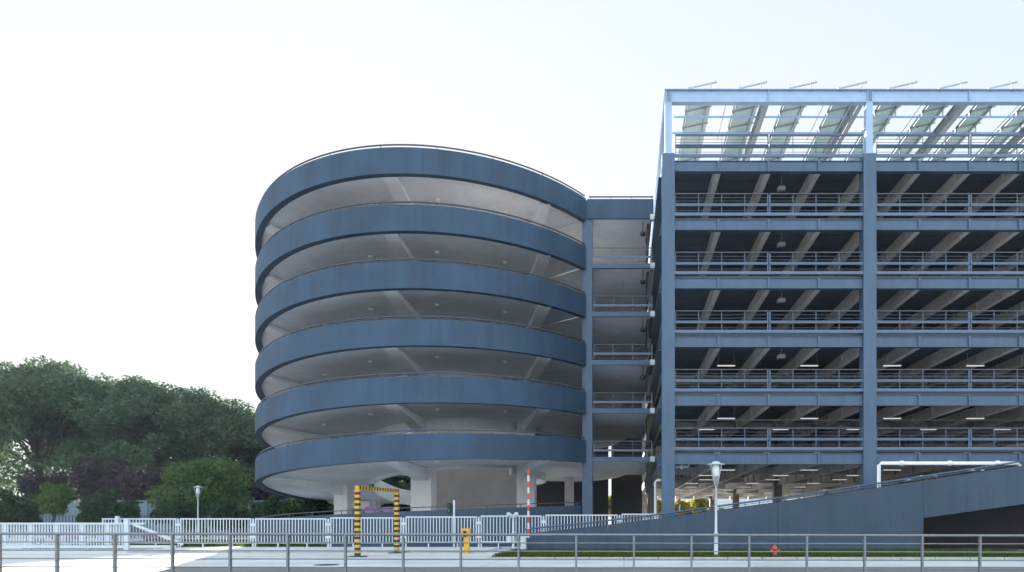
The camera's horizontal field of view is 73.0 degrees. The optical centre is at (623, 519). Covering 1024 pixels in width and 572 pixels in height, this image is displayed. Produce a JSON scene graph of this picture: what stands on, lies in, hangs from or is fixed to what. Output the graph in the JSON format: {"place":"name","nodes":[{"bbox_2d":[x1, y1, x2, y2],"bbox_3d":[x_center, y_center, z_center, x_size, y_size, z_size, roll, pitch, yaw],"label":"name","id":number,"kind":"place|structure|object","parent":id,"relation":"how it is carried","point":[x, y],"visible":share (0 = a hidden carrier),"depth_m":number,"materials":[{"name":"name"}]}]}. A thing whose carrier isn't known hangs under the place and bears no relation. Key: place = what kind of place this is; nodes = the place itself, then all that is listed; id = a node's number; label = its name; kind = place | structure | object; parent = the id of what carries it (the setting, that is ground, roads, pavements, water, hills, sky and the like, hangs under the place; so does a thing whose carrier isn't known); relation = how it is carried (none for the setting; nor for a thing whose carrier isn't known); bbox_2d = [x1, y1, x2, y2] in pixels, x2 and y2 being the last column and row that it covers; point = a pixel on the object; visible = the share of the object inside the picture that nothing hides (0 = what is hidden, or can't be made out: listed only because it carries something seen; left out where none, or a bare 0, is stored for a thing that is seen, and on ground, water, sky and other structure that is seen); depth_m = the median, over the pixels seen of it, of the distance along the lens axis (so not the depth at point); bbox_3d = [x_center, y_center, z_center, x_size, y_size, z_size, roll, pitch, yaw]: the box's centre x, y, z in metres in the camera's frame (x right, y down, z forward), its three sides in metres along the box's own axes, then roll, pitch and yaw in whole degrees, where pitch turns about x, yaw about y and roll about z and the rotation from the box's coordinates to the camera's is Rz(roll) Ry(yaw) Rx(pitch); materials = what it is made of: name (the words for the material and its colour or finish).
{"place":"outdoors","nodes":[
{"label":"outdoors","id":0,"kind":"place"},
{"bbox_2d":[0,423,28,499],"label":"broadleaf tree","id":1,"kind":"object","parent":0,"point":[11,445],"visible":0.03,"depth_m":97.71,"materials":[{"name":"green plant"}]},
{"bbox_2d":[0,355,136,495],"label":"broadleaf tree","id":2,"kind":"object","parent":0,"point":[28,393],"visible":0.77,"depth_m":86.92,"materials":[{"name":"green plant"}]},
{"bbox_2d":[37,371,161,499],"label":"broadleaf tree","id":3,"kind":"object","parent":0,"point":[76,429],"visible":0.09,"depth_m":91.89,"materials":[{"name":"green plant"}]},
{"bbox_2d":[69,455,130,502],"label":"plum tree","id":4,"kind":"object","parent":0,"point":[90,476],"visible":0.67,"depth_m":77.56,"materials":[{"name":"purple plant"}]},
{"bbox_2d":[56,375,248,502],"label":"broadleaf tree","id":5,"kind":"object","parent":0,"point":[125,413],"visible":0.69,"depth_m":85.39,"materials":[{"name":"green plant"}]},
{"bbox_2d":[22,546,324,548],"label":"lawn","id":6,"kind":"structure","parent":0,"point":[108,548],"depth_m":38.42,"materials":[{"name":"plant"}]},
{"bbox_2d":[63,535,86,543],"bbox_3d":[-32.602,1.280,40.462,1.163,0.744,0.777,0,0,-23],"label":"flowering plant","id":7,"kind":"object","parent":6,"relation":"on","point":[75,538],"visible":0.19,"depth_m":40.38,"materials":[{"name":"pink plant"}]},
{"bbox_2d":[141,535,162,543],"bbox_3d":[-27.989,1.243,40.403,1.279,0.818,0.855,0,0,27],"label":"flowering plant","id":8,"kind":"object","parent":6,"relation":"on","point":[152,538],"visible":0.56,"depth_m":40.28,"materials":[{"name":"pink plant"}]},
{"bbox_2d":[49,538,322,546],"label":"lawn grass","id":9,"kind":"structure","parent":0,"point":[241,545],"depth_m":39.70,"materials":[{"name":"green plant"}]},
{"bbox_2d":[149,396,267,492],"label":"broadleaf tree","id":10,"kind":"object","parent":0,"point":[237,417],"visible":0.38,"depth_m":88.86,"materials":[{"name":"green plant"}]},
{"bbox_2d":[235,410,268,475],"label":"broadleaf tree","id":11,"kind":"object","parent":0,"point":[253,460],"visible":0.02,"depth_m":97.01,"materials":[{"name":"green plant"}]},
{"bbox_2d":[237,468,267,502],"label":"plum tree","id":12,"kind":"object","parent":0,"point":[255,494],"visible":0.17,"depth_m":78.64,"materials":[{"name":"purple plant"}]},
{"bbox_2d":[9,536,516,547],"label":"yard","id":13,"kind":"structure","parent":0,"point":[143,540],"depth_m":59.22,"materials":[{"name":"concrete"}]},
{"bbox_2d":[0,489,43,535],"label":"shrub","id":14,"kind":"object","parent":13,"relation":"on","point":[17,508],"visible":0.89,"depth_m":57.98,"materials":[{"name":"green plant"}]},
{"bbox_2d":[15,469,76,502],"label":"plum tree","id":15,"kind":"object","parent":13,"relation":"on","point":[29,482],"visible":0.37,"depth_m":77.50,"materials":[{"name":"purple plant"}]},
{"bbox_2d":[32,481,76,539],"bbox_3d":[-46.248,-0.699,55.266,2.612,4.742,3.519,0,0,-33],"label":"tree","id":16,"kind":"object","parent":13,"relation":"on","point":[54,500],"visible":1,"depth_m":54.71,"materials":[{"name":"green plant"}]},
{"bbox_2d":[75,488,141,538],"bbox_3d":[-43.907,-0.505,57.965,4.570,4.428,4.504,0,0,-36],"label":"shrub","id":17,"kind":"object","parent":13,"relation":"on","point":[96,507],"visible":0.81,"depth_m":56.97,"materials":[{"name":"green plant"}]},
{"bbox_2d":[9,516,254,537],"bbox_3d":[-46.015,0.645,62.000,32.030,2.010,0.060,0,0,0],"label":"yard fence","id":18,"kind":"object","parent":13,"relation":"on","point":[138,528],"visible":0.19,"depth_m":61.98,"materials":[{"name":"white metal"}]},
{"bbox_2d":[117,465,167,502],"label":"plum tree","id":19,"kind":"object","parent":13,"relation":"on","point":[138,486],"visible":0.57,"depth_m":76.14,"materials":[{"name":"purple plant"}]},
{"bbox_2d":[149,497,205,529],"bbox_3d":[-39.291,-0.178,59.822,3.877,3.756,3.820,0,0,34],"label":"shrub","id":20,"kind":"object","parent":13,"relation":"on","point":[180,507],"visible":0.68,"depth_m":59.22,"materials":[{"name":"green plant"}]},
{"bbox_2d":[12,500,364,532],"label":"boundary wall","id":21,"kind":"structure","parent":13,"relation":"on","point":[145,508],"depth_m":74.00,"materials":[{"name":"grey concrete"}]},
{"bbox_2d":[194,486,202,538],"bbox_3d":[-36.335,-0.625,58.000,0.740,4.550,0.740,0,0,0],"label":"street lamp","id":22,"kind":"object","parent":13,"relation":"on","point":[197,492],"visible":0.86,"depth_m":57.95,"materials":[{"name":"white metal"}]},
{"bbox_2d":[144,456,254,536],"bbox_3d":[-40.898,-2.307,65.623,7.672,7.970,9.057,0,0,42],"label":"round tree","id":23,"kind":"object","parent":13,"relation":"on","point":[219,483],"visible":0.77,"depth_m":64.62,"materials":[{"name":"green plant"}]},
{"bbox_2d":[207,499,254,537],"bbox_3d":[-35.211,-0.082,61.029,3.673,3.558,3.619,0,0,-18],"label":"shrub","id":24,"kind":"object","parent":13,"relation":"on","point":[228,509],"visible":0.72,"depth_m":60.11,"materials":[{"name":"green plant"}]},
{"bbox_2d":[247,494,302,520],"bbox_3d":[-30.776,-0.274,60.201,4.081,3.954,4.021,0,0,44],"label":"shrub","id":25,"kind":"object","parent":13,"relation":"on","point":[270,505],"visible":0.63,"depth_m":59.60,"materials":[{"name":"green plant"}]},
{"bbox_2d":[282,498,333,515],"bbox_3d":[-28.666,-0.467,61.816,4.489,4.349,4.424,0,0,24],"label":"shrub","id":26,"kind":"object","parent":13,"relation":"on","point":[309,505],"visible":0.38,"depth_m":60.39,"materials":[{"name":"green plant"}]},
{"bbox_2d":[362,499,393,512],"bbox_3d":[-22.535,-0.222,60.800,3.938,3.744,0.200,0,0,0],"label":"purple sign","id":27,"kind":"object","parent":13,"relation":"on","point":[375,507],"visible":0.51,"depth_m":60.70,"materials":[{"name":"paint"}]},
{"bbox_2d":[364,503,410,512],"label":"shrub","id":28,"kind":"object","parent":13,"relation":"on","point":[401,506],"visible":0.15,"depth_m":66.92,"materials":[{"name":"green plant"}]},
{"bbox_2d":[255,144,654,546],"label":"spiral ramp tower","id":29,"kind":"structure","parent":13,"relation":"on","point":[466,332],"depth_m":43.01,"materials":[{"name":"blue paint"}]},
{"bbox_2d":[254,485,288,502],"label":"plum tree","id":30,"kind":"object","parent":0,"point":[263,493],"visible":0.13,"depth_m":78.36,"materials":[{"name":"purple plant"}]},
{"bbox_2d":[147,547,501,552],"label":"pavement","id":31,"kind":"structure","parent":0,"point":[338,548],"depth_m":36.12,"materials":[{"name":"concrete"}]},
{"bbox_2d":[381,477,410,489],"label":"broadleaf tree","id":32,"kind":"object","parent":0,"point":[398,479],"visible":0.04,"depth_m":95.11,"materials":[{"name":"green plant"}]},
{"bbox_2d":[382,477,410,489],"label":"broadleaf tree","id":33,"kind":"object","parent":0,"point":[406,485],"visible":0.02,"depth_m":93.68,"materials":[{"name":"green plant"}]},
{"bbox_2d":[0,0,1023,519],"label":"sky","id":34,"kind":"structure","parent":0,"point":[142,142],"materials":[{"name":"white"}]},
{"bbox_2d":[2,548,1023,566],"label":"driveway","id":35,"kind":"structure","parent":0,"point":[312,563],"depth_m":26.65,"materials":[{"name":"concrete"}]},
{"bbox_2d":[0,516,183,549],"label":"sliding gate","id":36,"kind":"structure","parent":35,"relation":"on","point":[4,527],"depth_m":36.88,"materials":[{"name":"white metal"}]},
{"bbox_2d":[127,550,483,552],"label":"kerb","id":37,"kind":"structure","parent":35,"relation":"on","point":[278,552],"depth_m":33.50,"materials":[{"name":"concrete"}]},
{"bbox_2d":[314,564,338,565],"bbox_3d":[-10.766,1.635,24.600,0.880,0.018,0.880,0,0,0],"label":"manhole cover","id":38,"kind":"object","parent":35,"relation":"on","point":[325,564],"visible":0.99,"depth_m":24.68,"materials":[{"name":"grey metal"}]},
{"bbox_2d":[348,484,401,556],"bbox_3d":[-11.378,0.000,31.452,0.783,3.300,3.973,0,0,11],"label":"clearance gantry","id":39,"kind":"object","parent":35,"relation":"on","point":[357,509],"visible":0.93,"depth_m":30.17,"materials":[{"name":"yellow metal"}]},
{"bbox_2d":[102,514,657,548],"bbox_3d":[-13.403,0.661,37.392,30.590,1.978,0.095,0,0,0],"label":"steel fence","id":40,"kind":"object","parent":35,"relation":"on","point":[178,525],"visible":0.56,"depth_m":37.38,"materials":[{"name":"white metal"}]},
{"bbox_2d":[447,500,454,546],"bbox_3d":[-9.620,0.275,37.924,0.480,2.750,0.393,0,0,0],"label":"signal pole","id":41,"kind":"object","parent":35,"relation":"on","point":[450,508],"visible":0.86,"depth_m":37.94,"materials":[{"name":"white metal"}]},
{"bbox_2d":[462,528,470,553],"bbox_3d":[-7.657,1.040,33.100,0.390,1.220,0.360,0,0,0],"label":"ticket post","id":42,"kind":"object","parent":35,"relation":"on","point":[466,539],"visible":0.87,"depth_m":32.98,"materials":[{"name":"yellow metal"}]},
{"bbox_2d":[506,512,517,548],"bbox_3d":[-5.931,0.631,36.290,0.642,2.039,0.520,0,0,0],"label":"camera pole","id":43,"kind":"object","parent":35,"relation":"on","point":[511,538],"visible":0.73,"depth_m":36.27,"materials":[{"name":"white metal"}]},
{"bbox_2d":[486,557,1023,559],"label":"kerb","id":44,"kind":"structure","parent":35,"relation":"on","point":[930,558],"depth_m":27.50,"materials":[{"name":"concrete"}]},
{"bbox_2d":[524,460,1023,549],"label":"entrance ramp","id":45,"kind":"structure","parent":35,"relation":"on","point":[991,501],"depth_m":33.60,"materials":[{"name":"blue paint"}]},
{"bbox_2d":[877,461,1021,487],"bbox_3d":[17.131,-0.726,35.800,7.634,4.752,0.280,0,0,0],"label":"height limit frame","id":46,"kind":"object","parent":45,"relation":"on","point":[903,463],"visible":0.7,"depth_m":35.72,"materials":[{"name":"white metal"}]},
{"bbox_2d":[2,567,1023,571],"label":"road","id":47,"kind":"structure","parent":0,"point":[52,569],"depth_m":22.43,"materials":[{"name":"grey asphalt"}]},
{"bbox_2d":[0,532,1023,571],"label":"roadside railing","id":48,"kind":"object","parent":47,"relation":"on","point":[57,550],"visible":1,"depth_m":19.98,"materials":[{"name":"grey metal"}]},
{"bbox_2d":[608,495,610,516],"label":"yellow tree","id":49,"kind":"object","parent":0,"point":[609,504],"visible":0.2,"depth_m":110.66,"materials":[{"name":"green plant"}]},
{"bbox_2d":[647,498,660,518],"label":"yellow tree","id":50,"kind":"object","parent":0,"point":[659,506],"visible":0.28,"depth_m":114.77,"materials":[{"name":"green plant"}]},
{"bbox_2d":[675,499,695,515],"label":"yellow tree","id":51,"kind":"object","parent":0,"point":[684,505],"visible":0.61,"depth_m":113.20,"materials":[{"name":"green plant"}]},
{"bbox_2d":[686,498,708,512],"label":"yellow tree","id":52,"kind":"object","parent":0,"point":[698,503],"visible":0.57,"depth_m":116.42,"materials":[{"name":"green plant"}]},
{"bbox_2d":[680,496,792,510],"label":"wall","id":53,"kind":"structure","parent":0,"point":[723,501],"depth_m":150.00,"materials":[{"name":"white paint"}]},
{"bbox_2d":[642,79,1023,519],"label":"parking garage","id":54,"kind":"structure","parent":0,"point":[822,320],"depth_m":40.46,"materials":[{"name":"blue metal"}]},
{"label":"grass verge","id":55,"kind":"structure","parent":0,"visible":0},
{"bbox_2d":[520,470,529,549],"bbox_3d":[-4.762,-0.378,32.850,0.450,4.055,0.420,0,0,0],"label":"boom barrier","id":56,"kind":"object","parent":55,"relation":"on","point":[523,539],"visible":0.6,"depth_m":32.72,"materials":[{"name":"white metal"}]},
{"bbox_2d":[707,461,724,556],"bbox_3d":[3.842,-0.450,28.400,0.740,3.979,0.740,0,0,0],"label":"street lamp","id":57,"kind":"object","parent":55,"relation":"on","point":[715,470],"visible":0.91,"depth_m":28.32,"materials":[{"name":"white metal"}]},
{"bbox_2d":[492,547,1023,556],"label":"verge grass","id":58,"kind":"structure","parent":55,"relation":"on","point":[676,554],"depth_m":28.73,"materials":[{"name":"green plant"}]},
{"bbox_2d":[770,544,779,556],"bbox_3d":[6.276,1.284,28.300,0.380,0.512,0.260,0,0,0],"label":"fire hydrant","id":59,"kind":"object","parent":55,"relation":"on","point":[774,548],"visible":0.73,"depth_m":28.24,"materials":[{"name":"red metal"}]},
{"label":"garage ground floor","id":60,"kind":"structure","parent":0,"visible":0},
{"bbox_2d":[654,479,660,518],"bbox_3d":[2.472,-0.503,44.000,1.054,4.306,0.200,0,0,0],"label":"height limit frame","id":61,"kind":"object","parent":60,"relation":"on","point":[655,496],"visible":0.31,"depth_m":43.92,"materials":[{"name":"white metal"}]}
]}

